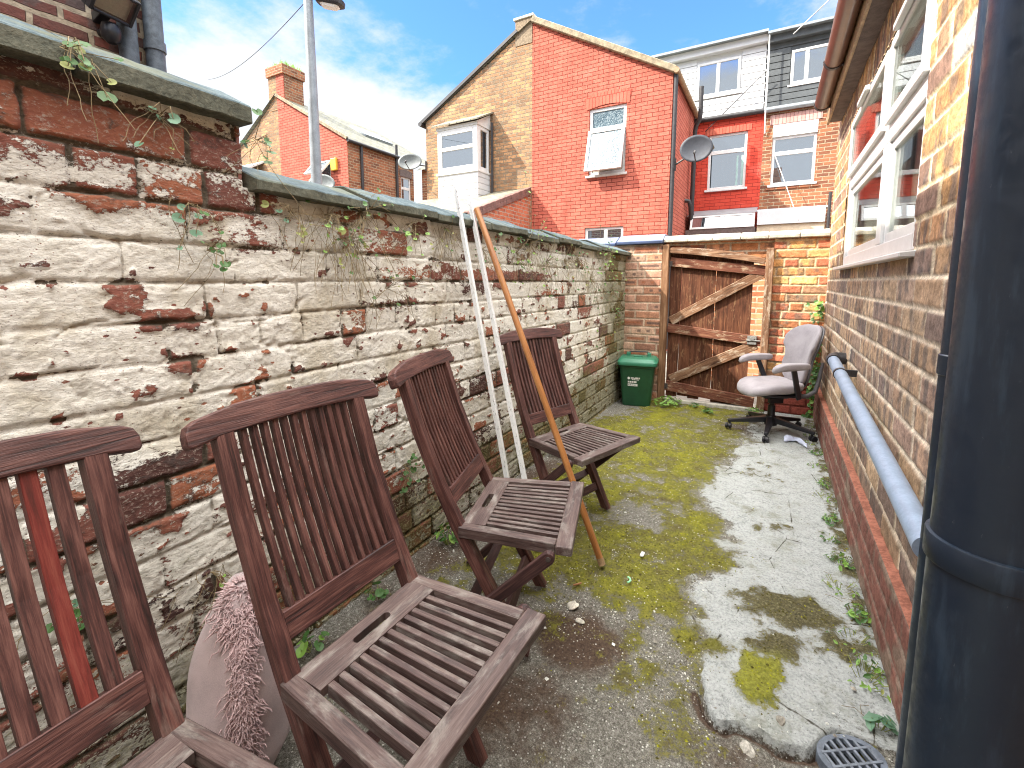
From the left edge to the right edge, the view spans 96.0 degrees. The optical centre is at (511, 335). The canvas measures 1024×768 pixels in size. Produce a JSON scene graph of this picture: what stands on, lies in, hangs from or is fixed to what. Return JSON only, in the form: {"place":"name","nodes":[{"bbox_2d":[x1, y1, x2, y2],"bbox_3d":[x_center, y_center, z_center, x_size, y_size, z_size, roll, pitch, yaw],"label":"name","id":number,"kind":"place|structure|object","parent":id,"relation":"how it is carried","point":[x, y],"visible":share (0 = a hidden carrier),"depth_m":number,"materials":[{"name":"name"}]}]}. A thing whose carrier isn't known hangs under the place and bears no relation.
{"place":"outdoors","nodes":[
{"label":"outdoors","id":0,"kind":"place"},
{"bbox_2d":[240,94,280,174],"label":"brick house","id":1,"kind":"structure","parent":0,"point":[269,125],"depth_m":15.52,"materials":[{"name":"brick"}]},
{"bbox_2d":[243,161,263,167],"bbox_3d":[-9.257,-4.816,15.884,1.500,2.300,0.668,4,8,29],"label":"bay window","id":2,"kind":"structure","parent":1,"relation":"in","point":[255,164],"depth_m":15.57,"materials":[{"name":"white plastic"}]},
{"bbox_2d":[265,58,304,111],"bbox_3d":[-7.459,-8.210,15.270,0.940,1.586,0.867,4,8,29],"label":"chimney","id":3,"kind":"object","parent":1,"relation":"on","point":[285,81],"visible":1,"depth_m":15.01,"materials":[{"name":"brick"}]},
{"bbox_2d":[274,94,425,200],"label":"painted house","id":4,"kind":"structure","parent":0,"point":[352,156],"depth_m":14.74,"materials":[{"name":"red brick"}]},
{"bbox_2d":[304,160,330,175],"bbox_3d":[-5.961,-4.774,14.240,0.850,1.300,0.458,4,8,29],"label":"window","id":5,"kind":"structure","parent":4,"relation":"in","point":[326,169],"depth_m":14.21,"materials":[{"name":"white plastic"}]},
{"bbox_2d":[309,174,341,186],"bbox_3d":[-5.569,-4.524,13.754,0.915,0.601,0.690,-4,8,-30],"label":"satellite dish","id":6,"kind":"object","parent":4,"relation":"attached to","point":[328,180],"visible":0.25,"depth_m":13.74,"materials":[{"name":"white metal"}]},
{"bbox_2d":[401,177,409,199],"bbox_3d":[-3.683,-4.903,15.980,0.140,1.150,0.600,4,8,29],"label":"window","id":7,"kind":"structure","parent":4,"relation":"in","point":[405,182],"depth_m":15.98,"materials":[{"name":"white plastic"}]},
{"bbox_2d":[418,13,536,228],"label":"brick house","id":8,"kind":"structure","parent":0,"point":[476,123],"depth_m":11.12,"materials":[{"name":"brick"}]},
{"bbox_2d":[398,154,426,170],"bbox_3d":[-2.629,-4.621,12.241,0.661,0.427,0.505,-4,8,-33],"label":"satellite dish","id":9,"kind":"object","parent":8,"relation":"attached to","point":[409,161],"visible":1,"depth_m":12.25,"materials":[{"name":"white metal"}]},
{"bbox_2d":[431,112,492,200],"bbox_3d":[-1.229,-4.347,11.374,1.400,2.220,0.658,4,8,29],"label":"bay window","id":10,"kind":"structure","parent":8,"relation":"in","point":[463,149],"depth_m":11.15,"materials":[{"name":"white plastic"}]},
{"bbox_2d":[161,0,837,201],"label":"sky","id":11,"kind":"structure","parent":0,"point":[382,66],"materials":[{"name":"blue"}]},
{"bbox_2d":[273,398,898,767],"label":"yard floor","id":12,"kind":"structure","parent":0,"point":[520,728],"depth_m":1.97,"materials":[{"name":"concrete"}]},
{"bbox_2d":[0,426,278,767],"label":"folding chair","id":13,"kind":"object","parent":12,"relation":"on","point":[67,734],"visible":1,"depth_m":0.91,"materials":[{"name":"brown wood"}]},
{"bbox_2d":[186,572,290,763],"bbox_3d":[-0.783,1.003,1.342,0.305,0.607,0.291,4,8,29],"label":"fluffy cushion","id":14,"kind":"object","parent":12,"relation":"on","point":[233,695],"visible":0.78,"depth_m":1.25,"materials":[{"name":"pink fabric"}]},
{"bbox_2d":[295,630,329,657],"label":"weed","id":15,"kind":"object","parent":12,"relation":"on","point":[303,647],"visible":0.99,"depth_m":1.79,"materials":[{"name":"green plant"}]},
{"bbox_2d":[180,379,545,767],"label":"folding chair","id":16,"kind":"object","parent":12,"relation":"on","point":[429,665],"visible":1,"depth_m":1.18,"materials":[{"name":"brown wood"}]},
{"bbox_2d":[364,581,388,600],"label":"weed","id":17,"kind":"object","parent":12,"relation":"on","point":[381,593],"visible":1,"depth_m":2.09,"materials":[{"name":"green plant"}]},
{"bbox_2d":[434,522,457,544],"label":"weed","id":18,"kind":"object","parent":12,"relation":"on","point":[452,539],"visible":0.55,"depth_m":2.52,"materials":[{"name":"green plant"}]},
{"bbox_2d":[452,182,509,477],"bbox_3d":[-0.136,0.155,2.495,0.512,1.966,0.039,6,9,40],"label":"metal strip","id":19,"kind":"object","parent":12,"relation":"on","point":[481,334],"visible":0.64,"depth_m":2.50,"materials":[{"name":"white metal"}]},
{"bbox_2d":[387,349,583,656],"bbox_3d":[-0.066,0.637,1.950,0.698,1.119,0.617,2,7,13],"label":"folding chair","id":20,"kind":"object","parent":12,"relation":"on","point":[523,517],"visible":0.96,"depth_m":1.85,"materials":[{"name":"brown wood"}]},
{"bbox_2d":[467,196,526,478],"bbox_3d":[-0.051,0.172,2.566,0.037,1.919,0.611,-6,9,-43],"label":"metal strip","id":21,"kind":"object","parent":12,"relation":"on","point":[498,347],"visible":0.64,"depth_m":2.58,"materials":[{"name":"white metal"}]},
{"bbox_2d":[474,207,604,566],"bbox_3d":[0.126,0.210,2.480,0.884,1.847,0.037,6,9,39],"label":"broom handle","id":22,"kind":"object","parent":12,"relation":"on","point":[547,408],"visible":1,"depth_m":2.46,"materials":[{"name":"brown wood"}]},
{"bbox_2d":[499,328,639,509],"bbox_3d":[0.333,0.534,2.828,0.617,1.119,0.698,-6,9,-42],"label":"folding chair","id":23,"kind":"object","parent":12,"relation":"on","point":[591,448],"visible":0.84,"depth_m":2.87,"materials":[{"name":"brown wood"}]},
{"bbox_2d":[567,600,578,609],"bbox_3d":[0.272,1.205,2.058,0.049,0.024,0.059,5,8,37],"label":"stone","id":24,"kind":"object","parent":12,"relation":"on","point":[572,605],"visible":1,"depth_m":2.05,"materials":[{"name":"beige stone"}]},
{"bbox_2d":[575,618,584,623],"bbox_3d":[0.291,1.217,1.967,0.041,0.015,0.028,4,8,30],"label":"stone","id":25,"kind":"object","parent":12,"relation":"on","point":[579,620],"visible":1,"depth_m":1.96,"materials":[{"name":"beige stone"}]},
{"bbox_2d":[307,410,885,715],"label":"dead stalks","id":26,"kind":"object","parent":12,"relation":"on","point":[703,556],"visible":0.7,"depth_m":2.08,"materials":[{"name":"brown plant"}]},
{"bbox_2d":[618,350,658,406],"bbox_3d":[1.488,0.495,5.457,0.452,0.613,0.400,2,7,20],"label":"food waste bin","id":27,"kind":"object","parent":12,"relation":"on","point":[637,373],"visible":0.99,"depth_m":5.32,"materials":[{"name":"green plastic"}]},
{"bbox_2d":[439,401,869,758],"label":"moss tufts","id":28,"kind":"object","parent":12,"relation":"on","point":[683,699],"visible":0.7,"depth_m":2.29,"materials":[{"name":"green plant"}]},
{"bbox_2d":[653,395,681,406],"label":"weed","id":29,"kind":"object","parent":12,"relation":"on","point":[671,402],"visible":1,"depth_m":5.32,"materials":[{"name":"green plant"}]},
{"bbox_2d":[702,407,715,413],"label":"weed","id":30,"kind":"object","parent":12,"relation":"on","point":[709,410],"visible":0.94,"depth_m":5.00,"materials":[{"name":"green plant"}]},
{"bbox_2d":[740,740,755,757],"bbox_3d":[0.735,1.291,1.436,0.044,0.035,0.054,1,7,12],"label":"stone","id":31,"kind":"object","parent":12,"relation":"on","point":[747,748],"visible":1,"depth_m":1.43,"materials":[{"name":"stone"}]},
{"bbox_2d":[745,405,764,412],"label":"weed","id":32,"kind":"object","parent":12,"relation":"on","point":[754,409],"visible":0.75,"depth_m":4.96,"materials":[{"name":"green plant"}]},
{"bbox_2d":[725,324,824,442],"bbox_3d":[2.456,0.406,4.326,0.773,1.025,0.744,4,8,29],"label":"office chair","id":33,"kind":"object","parent":12,"relation":"on","point":[802,344],"visible":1,"depth_m":4.27,"materials":[{"name":"grey fabric"}]},
{"bbox_2d":[776,715,784,725],"bbox_3d":[0.875,1.254,1.500,0.028,0.023,0.037,3,7,23],"label":"stone","id":34,"kind":"object","parent":12,"relation":"on","point":[780,720],"visible":1,"depth_m":1.50,"materials":[{"name":"beige stone"}]},
{"bbox_2d":[783,434,806,447],"bbox_3d":[2.492,0.921,4.058,0.145,0.048,0.279,0,7,-3],"label":"crumpled cloth","id":35,"kind":"object","parent":12,"relation":"on","point":[787,437],"visible":1,"depth_m":4.10,"materials":[{"name":"white fabric"}]},
{"bbox_2d":[808,448,822,455],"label":"weed","id":36,"kind":"object","parent":12,"relation":"on","point":[815,452],"visible":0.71,"depth_m":3.80,"materials":[{"name":"green plant"}]},
{"bbox_2d":[816,478,829,487],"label":"weed","id":37,"kind":"object","parent":12,"relation":"on","point":[822,483],"visible":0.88,"depth_m":3.21,"materials":[{"name":"green plant"}]},
{"bbox_2d":[812,492,836,503],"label":"weed","id":38,"kind":"object","parent":12,"relation":"on","point":[827,497],"visible":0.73,"depth_m":3.04,"materials":[{"name":"green plant"}]},
{"bbox_2d":[819,532,840,543],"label":"weed","id":39,"kind":"object","parent":12,"relation":"on","point":[824,539],"visible":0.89,"depth_m":2.54,"materials":[{"name":"green plant"}]},
{"bbox_2d":[821,513,842,526],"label":"weed","id":40,"kind":"object","parent":12,"relation":"on","point":[833,517],"visible":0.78,"depth_m":2.73,"materials":[{"name":"green plant"}]},
{"bbox_2d":[825,551,855,570],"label":"weed","id":41,"kind":"object","parent":12,"relation":"on","point":[845,561],"visible":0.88,"depth_m":2.33,"materials":[{"name":"green plant"}]},
{"bbox_2d":[822,574,859,597],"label":"weed","id":42,"kind":"object","parent":12,"relation":"on","point":[835,581],"visible":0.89,"depth_m":2.13,"materials":[{"name":"green plant"}]},
{"bbox_2d":[826,627,872,656],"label":"weed","id":43,"kind":"object","parent":12,"relation":"on","point":[854,650],"visible":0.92,"depth_m":1.82,"materials":[{"name":"green plant"}]},
{"bbox_2d":[815,734,887,767],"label":"drain cover","id":44,"kind":"object","parent":12,"relation":"on","point":[842,756],"visible":0.99,"depth_m":1.40,"materials":[{"name":"black plastic"}]},
{"bbox_2d":[844,603,870,624],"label":"weed","id":45,"kind":"object","parent":12,"relation":"on","point":[860,612],"visible":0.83,"depth_m":1.94,"materials":[{"name":"green plant"}]},
{"bbox_2d":[847,655,890,702],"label":"weed","id":46,"kind":"object","parent":12,"relation":"on","point":[862,685],"visible":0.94,"depth_m":1.63,"materials":[{"name":"green plant"}]},
{"bbox_2d":[855,653,884,678],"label":"weed","id":47,"kind":"object","parent":12,"relation":"on","point":[868,675],"visible":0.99,"depth_m":1.68,"materials":[{"name":"green plant"}]},
{"bbox_2d":[863,711,897,734],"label":"weed","id":48,"kind":"object","parent":12,"relation":"on","point":[871,719],"visible":0.98,"depth_m":1.47,"materials":[{"name":"green plant"}]},
{"bbox_2d":[579,234,667,399],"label":"gate pier","id":49,"kind":"structure","parent":0,"point":[643,270],"depth_m":5.57,"materials":[{"name":"brick"}]},
{"bbox_2d":[414,412,894,767],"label":"gravel","id":50,"kind":"structure","parent":0,"point":[655,641],"depth_m":1.92,"materials":[{"name":"gravel"}]},
{"bbox_2d":[665,347,756,406],"bbox_3d":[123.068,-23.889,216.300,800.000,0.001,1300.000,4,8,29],"label":"ground","id":51,"kind":"structure","parent":0,"point":[705,399],"depth_m":6.06,"materials":[{"name":"grey concrete"}]},
{"bbox_2d":[0,0,145,64],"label":"brick house","id":52,"kind":"structure","parent":51,"relation":"on","point":[71,19],"depth_m":2.33,"materials":[{"name":"brick"}]},
{"bbox_2d":[81,0,141,44],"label":"floodlight","id":53,"kind":"object","parent":52,"relation":"attached to","point":[123,12],"visible":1,"depth_m":2.39,"materials":[{"name":"black plastic"}]},
{"bbox_2d":[116,20,139,63],"bbox_3d":[-2.092,-1.872,2.481,0.102,6.180,0.102,4,8,29],"label":"downpipe","id":54,"kind":"object","parent":52,"relation":"attached to","point":[128,46],"depth_m":2.49,"materials":[{"name":"grey plastic"}]},
{"bbox_2d":[141,0,166,71],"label":"downpipe","id":55,"kind":"object","parent":52,"relation":"attached to","point":[154,47],"visible":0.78,"depth_m":2.58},
{"bbox_2d":[0,14,630,767],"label":"garden wall","id":56,"kind":"structure","parent":51,"relation":"on","point":[104,322],"depth_m":1.45,"materials":[{"name":"white brick"}]},
{"bbox_2d":[15,593,168,649],"bbox_3d":[-1.136,0.747,1.203,0.093,0.119,0.432,4,8,29],"label":"wall plant","id":57,"kind":"object","parent":56,"relation":"attached to","point":[50,627],"depth_m":1.20,"materials":[{"name":"green plant"}]},
{"bbox_2d":[59,36,134,142],"bbox_3d":[-1.027,-0.601,1.131,0.095,0.226,0.123,4,8,29],"label":"wall plant","id":58,"kind":"object","parent":56,"relation":"attached to","point":[67,61],"depth_m":1.10,"materials":[{"name":"green plant"}]},
{"bbox_2d":[122,102,193,154],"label":"wall plant","id":59,"kind":"object","parent":56,"relation":"attached to","point":[174,118],"depth_m":1.32,"materials":[{"name":"green plant"}]},
{"bbox_2d":[161,563,230,662],"bbox_3d":[-0.963,0.901,1.531,0.092,0.264,0.345,4,8,29],"label":"wall plant","id":60,"kind":"object","parent":56,"relation":"attached to","point":[220,575],"depth_m":1.50,"materials":[{"name":"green plant"}]},
{"bbox_2d":[169,197,223,270],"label":"wall plant","id":61,"kind":"object","parent":56,"relation":"attached to","point":[176,216],"depth_m":1.39,"materials":[{"name":"green plant"}]},
{"bbox_2d":[175,238,230,305],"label":"wall plant","id":62,"kind":"object","parent":56,"relation":"attached to","point":[223,263],"depth_m":1.45,"materials":[{"name":"green plant"}]},
{"bbox_2d":[217,108,310,220],"bbox_3d":[-0.830,-0.576,1.565,0.101,0.336,0.286,4,8,29],"label":"wall plant","id":63,"kind":"object","parent":56,"relation":"attached to","point":[258,111],"depth_m":1.54,"materials":[{"name":"green plant"}]},
{"bbox_2d":[260,200,346,281],"bbox_3d":[-0.760,-0.340,1.758,0.080,0.299,0.378,4,8,29],"label":"wall plant","id":64,"kind":"object","parent":56,"relation":"attached to","point":[265,204],"depth_m":1.70,"materials":[{"name":"green plant"}]},
{"bbox_2d":[291,208,357,262],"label":"wall plant","id":65,"kind":"object","parent":56,"relation":"attached to","point":[341,229],"depth_m":1.83,"materials":[{"name":"green plant"}]},
{"bbox_2d":[309,223,380,319],"bbox_3d":[-0.662,-0.258,1.899,0.122,0.406,0.390,4,8,29],"label":"wall plant","id":66,"kind":"object","parent":56,"relation":"attached to","point":[365,246],"depth_m":1.91,"materials":[{"name":"green plant"}]},
{"bbox_2d":[300,188,404,276],"bbox_3d":[-0.645,-0.445,1.930,0.097,0.392,0.641,3,8,27],"label":"wall plant","id":67,"kind":"object","parent":56,"relation":"attached to","point":[359,227],"depth_m":1.93,"materials":[{"name":"green plant"}]},
{"bbox_2d":[358,269,432,335],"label":"wall plant","id":68,"kind":"object","parent":56,"relation":"attached to","point":[398,304],"depth_m":2.13,"materials":[{"name":"green plant"}]},
{"bbox_2d":[390,453,424,513],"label":"wall plant","id":69,"kind":"object","parent":56,"relation":"attached to","point":[412,470],"depth_m":2.30,"materials":[{"name":"green plant"}]},
{"bbox_2d":[395,215,432,262],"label":"wall plant","id":70,"kind":"object","parent":56,"relation":"attached to","point":[408,233],"depth_m":2.21,"materials":[{"name":"green plant"}]},
{"bbox_2d":[416,215,463,280],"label":"wall plant","id":71,"kind":"object","parent":56,"relation":"attached to","point":[447,244],"depth_m":2.48,"materials":[{"name":"green plant"}]},
{"bbox_2d":[475,233,508,286],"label":"wall plant","id":72,"kind":"object","parent":56,"relation":"attached to","point":[495,249],"depth_m":2.82,"materials":[{"name":"green plant"}]},
{"bbox_2d":[502,230,545,282],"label":"wall plant","id":73,"kind":"object","parent":56,"relation":"attached to","point":[517,254],"depth_m":3.19,"materials":[{"name":"green plant"}]},
{"bbox_2d":[499,171,557,296],"bbox_3d":[0.136,-0.701,3.287,0.104,0.864,0.886,4,8,29],"label":"wall plant","id":74,"kind":"object","parent":56,"relation":"attached to","point":[529,243],"depth_m":3.32,"materials":[{"name":"green plant"}]},
{"bbox_2d":[531,234,568,296],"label":"wall plant","id":75,"kind":"object","parent":56,"relation":"attached to","point":[551,295],"depth_m":3.63,"materials":[{"name":"green plant"}]},
{"bbox_2d":[547,226,587,303],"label":"wall plant","id":76,"kind":"object","parent":56,"relation":"attached to","point":[566,260],"depth_m":3.94,"materials":[{"name":"green plant"}]},
{"bbox_2d":[564,238,597,290],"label":"wall plant","id":77,"kind":"object","parent":56,"relation":"attached to","point":[578,289],"depth_m":4.20,"materials":[{"name":"green plant"}]},
{"bbox_2d":[575,225,612,331],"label":"wall plant","id":78,"kind":"object","parent":56,"relation":"attached to","point":[591,280],"depth_m":4.53,"materials":[{"name":"green plant"}]},
{"bbox_2d":[598,234,622,285],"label":"wall plant","id":79,"kind":"object","parent":56,"relation":"attached to","point":[609,256],"depth_m":4.80,"materials":[{"name":"green plant"}]},
{"bbox_2d":[596,256,626,347],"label":"wall plant","id":80,"kind":"object","parent":56,"relation":"attached to","point":[612,288],"depth_m":5.11,"materials":[{"name":"green plant"}]},
{"bbox_2d":[611,311,621,367],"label":"wall plant","id":81,"kind":"object","parent":56,"relation":"attached to","point":[618,332],"depth_m":5.25,"materials":[{"name":"green plant"}]},
{"bbox_2d":[303,0,344,184],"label":"lamp post","id":82,"kind":"object","parent":51,"relation":"on","point":[314,127],"visible":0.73,"depth_m":6.32,"materials":[{"name":"grey metal"}]},
{"bbox_2d":[208,4,302,79],"bbox_3d":[-6.310,-6.529,10.663,0.011,2.692,11.720,-5,9,-38],"label":"overhead cable","id":83,"kind":"object","parent":82,"relation":"attached to","point":[267,41],"visible":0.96,"depth_m":8.22,"materials":[{"name":"grey plastic"}]},
{"bbox_2d":[416,187,530,228],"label":"outbuilding","id":84,"kind":"structure","parent":51,"relation":"on","point":[510,206],"depth_m":10.30,"materials":[{"name":"red brick"}]},
{"bbox_2d":[531,16,769,350],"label":"painted house","id":85,"kind":"structure","parent":51,"relation":"on","point":[615,127],"depth_m":10.35,"materials":[{"name":"red brick"}]},
{"bbox_2d":[585,226,622,238],"bbox_3d":[2.027,-1.746,10.234,0.980,1.320,0.145,4,8,29],"label":"window","id":86,"kind":"structure","parent":85,"relation":"in","point":[617,231],"depth_m":10.18,"materials":[{"name":"white plastic"}]},
{"bbox_2d":[584,103,626,178],"bbox_3d":[2.002,-4.172,9.844,0.920,1.450,0.352,4,8,29],"label":"window","id":87,"kind":"structure","parent":85,"relation":"in","point":[606,141],"depth_m":9.86,"materials":[{"name":"white plastic"}]},
{"bbox_2d":[675,135,712,170],"bbox_3d":[3.469,-3.595,9.005,0.451,0.559,0.762,-3,7,-21],"label":"satellite dish","id":88,"kind":"object","parent":85,"relation":"attached to","point":[695,148],"visible":1,"depth_m":8.88,"materials":[{"name":"grey metal"}]},
{"bbox_2d":[704,131,747,192],"bbox_3d":[5.321,-4.301,11.413,0.970,1.380,0.145,4,8,29],"label":"window","id":89,"kind":"structure","parent":85,"relation":"in","point":[722,160],"depth_m":11.44,"materials":[{"name":"white plastic"}]},
{"bbox_2d":[705,71,766,131],"bbox_3d":[5.378,-5.641,11.122,1.293,1.164,0.020,4,8,31],"label":"overhead cable","id":90,"kind":"object","parent":85,"relation":"attached to","point":[739,97],"visible":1,"depth_m":11.04,"materials":[{"name":"grey plastic"}]},
{"bbox_2d":[657,245,774,411],"bbox_3d":[2.291,-0.091,5.272,1.147,1.910,0.130,4,8,29],"label":"gateway","id":91,"kind":"object","parent":51,"relation":"on","point":[667,250],"visible":0.83,"depth_m":5.23,"materials":[{"name":"brown wood"}]},
{"bbox_2d":[664,253,765,407],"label":"garden gate","id":92,"kind":"structure","parent":91,"relation":"attached to","point":[694,337],"depth_m":5.30,"materials":[{"name":"brown wood"}]},
{"bbox_2d":[664,229,830,414],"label":"wall","id":93,"kind":"structure","parent":51,"relation":"on","point":[800,269],"depth_m":4.88,"materials":[{"name":"brick"}]},
{"bbox_2d":[757,16,874,238],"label":"brick house","id":94,"kind":"structure","parent":51,"relation":"on","point":[800,138],"depth_m":10.57,"materials":[{"name":"brown brick"}]},
{"bbox_2d":[764,34,769,133],"bbox_3d":[5.957,-5.872,10.746,0.042,2.203,0.110,6,9,43],"label":"drainpipe","id":95,"kind":"object","parent":94,"relation":"attached to","point":[766,86],"visible":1,"depth_m":10.71,"materials":[{"name":"white plastic"}]},
{"bbox_2d":[773,152,793,206],"bbox_3d":[6.187,-3.419,10.419,0.018,1.708,0.997,-1,7,-6],"label":"overhead cable","id":96,"kind":"object","parent":94,"relation":"attached to","point":[783,179],"visible":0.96,"depth_m":10.47,"materials":[{"name":"white plastic"}]},
{"bbox_2d":[767,132,817,187],"bbox_3d":[6.549,-4.086,10.739,0.990,1.150,0.145,4,8,29],"label":"window","id":97,"kind":"structure","parent":94,"relation":"in","point":[795,154],"depth_m":10.75,"materials":[{"name":"white plastic"}]},
{"bbox_2d":[793,0,828,33],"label":"overhead cable","id":98,"kind":"object","parent":94,"relation":"attached to","point":[810,17],"visible":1,"depth_m":9.98,"materials":[{"name":"white plastic"}]},
{"bbox_2d":[812,0,978,723],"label":"brick house","id":99,"kind":"structure","parent":51,"relation":"on","point":[899,150],"depth_m":2.18,"materials":[{"name":"brick"}]},
{"bbox_2d":[801,300,824,417],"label":"climbing plant","id":100,"kind":"object","parent":99,"relation":"attached to","point":[815,368],"visible":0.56,"depth_m":4.75,"materials":[{"name":"green plant"}]},
{"bbox_2d":[826,352,922,556],"bbox_3d":[1.699,0.350,2.228,0.131,0.236,2.429,4,8,29],"label":"waste pipe","id":101,"kind":"object","parent":99,"relation":"attached to","point":[905,502],"visible":0.89,"depth_m":1.65,"materials":[{"name":"grey plastic"}]},
{"bbox_2d":[833,0,937,269],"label":"window","id":102,"kind":"structure","parent":99,"relation":"in","point":[903,95],"depth_m":2.36,"materials":[{"name":"white plastic"}]},
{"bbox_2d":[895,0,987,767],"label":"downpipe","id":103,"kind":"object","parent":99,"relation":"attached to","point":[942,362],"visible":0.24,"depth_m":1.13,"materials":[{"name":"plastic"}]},
{"bbox_2d":[902,0,1023,767],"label":"soil pipe","id":104,"kind":"object","parent":99,"relation":"attached to","point":[966,706],"visible":1,"depth_m":0.60,"materials":[{"name":"black plastic"}]},
{"bbox_2d":[711,262,827,375],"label":"alley wall","id":105,"kind":"structure","parent":0,"point":[756,310],"depth_m":6.72,"materials":[{"name":"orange brick"}]}
]}

